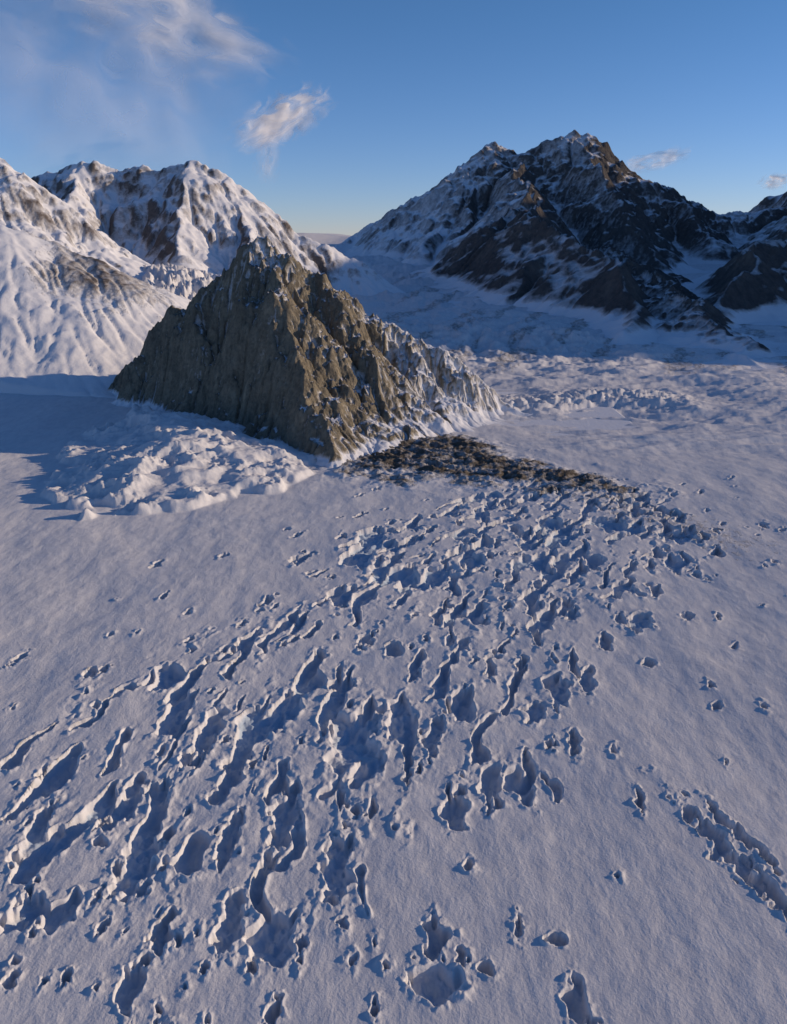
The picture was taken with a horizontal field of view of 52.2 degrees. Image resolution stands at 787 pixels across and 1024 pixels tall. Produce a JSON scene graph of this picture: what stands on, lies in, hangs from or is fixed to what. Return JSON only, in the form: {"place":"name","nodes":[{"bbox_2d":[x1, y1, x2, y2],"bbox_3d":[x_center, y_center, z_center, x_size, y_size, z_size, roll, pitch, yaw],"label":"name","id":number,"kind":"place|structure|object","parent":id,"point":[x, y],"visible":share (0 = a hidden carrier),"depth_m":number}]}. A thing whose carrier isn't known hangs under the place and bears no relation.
{"place":"outdoors","nodes":[
{"label":"outdoors","id":0,"kind":"place"},
{"bbox_2d":[0,158,155,284],"bbox_3d":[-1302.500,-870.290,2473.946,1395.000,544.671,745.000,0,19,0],"label":"mountain","id":1,"kind":"structure","parent":0,"point":[29,205],"depth_m":2364.91},
{"bbox_2d":[0,225,190,397],"bbox_3d":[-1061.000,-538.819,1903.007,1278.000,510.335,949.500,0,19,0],"label":"mountain","id":2,"kind":"structure","parent":0,"point":[73,323],"depth_m":1724.00},
{"bbox_2d":[150,0,242,54],"bbox_3d":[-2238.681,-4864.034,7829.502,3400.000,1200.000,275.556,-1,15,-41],"label":"cloud","id":3,"kind":"structure","parent":0,"point":[219,39],"depth_m":8138.43},
{"bbox_2d":[31,160,405,309],"bbox_3d":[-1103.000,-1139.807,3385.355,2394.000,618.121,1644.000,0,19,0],"label":"mountain","id":4,"kind":"structure","parent":0,"point":[194,214],"depth_m":3123.71},
{"bbox_2d":[248,94,320,145],"bbox_3d":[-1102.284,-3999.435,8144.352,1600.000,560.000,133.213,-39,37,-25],"label":"cloud","id":5,"kind":"structure","parent":0,"point":[282,120],"depth_m":8114.24},
{"bbox_2d":[107,235,642,487],"bbox_3d":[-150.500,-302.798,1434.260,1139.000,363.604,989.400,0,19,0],"label":"rocky peak","id":6,"kind":"structure","parent":0,"point":[261,338],"depth_m":1330.92},
{"bbox_2d":[0,233,786,1023],"bbox_3d":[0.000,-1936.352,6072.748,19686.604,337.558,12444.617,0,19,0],"label":"glacier","id":7,"kind":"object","parent":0,"point":[462,727],"visible":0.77,"depth_m":548.05},
{"bbox_2d":[0,0,786,235],"label":"sky","id":8,"kind":"structure","parent":0,"point":[408,91]},
{"bbox_2d":[334,130,786,344],"bbox_3d":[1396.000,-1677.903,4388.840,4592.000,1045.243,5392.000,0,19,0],"label":"mountain","id":9,"kind":"structure","parent":0,"point":[495,223],"depth_m":4453.55},
{"bbox_2d":[635,152,676,167],"bbox_3d":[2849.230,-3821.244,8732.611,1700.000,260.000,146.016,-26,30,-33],"label":"cloud","id":10,"kind":"structure","parent":0,"point":[669,156],"depth_m":8853.65},
{"bbox_2d":[593,245,786,373],"bbox_3d":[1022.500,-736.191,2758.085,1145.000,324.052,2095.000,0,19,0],"label":"mountain","id":11,"kind":"structure","parent":0,"point":[680,311],"depth_m":2422.96},
{"bbox_2d":[749,192,786,212],"bbox_3d":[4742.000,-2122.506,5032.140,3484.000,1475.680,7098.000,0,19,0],"label":"mountain","id":12,"kind":"structure","parent":0,"point":[777,201],"depth_m":8095.59},
{"bbox_2d":[766,175,784,186],"bbox_3d":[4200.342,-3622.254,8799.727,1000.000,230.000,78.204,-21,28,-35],"label":"cloud","id":13,"kind":"structure","parent":0,"point":[774,178],"depth_m":8763.07}
]}

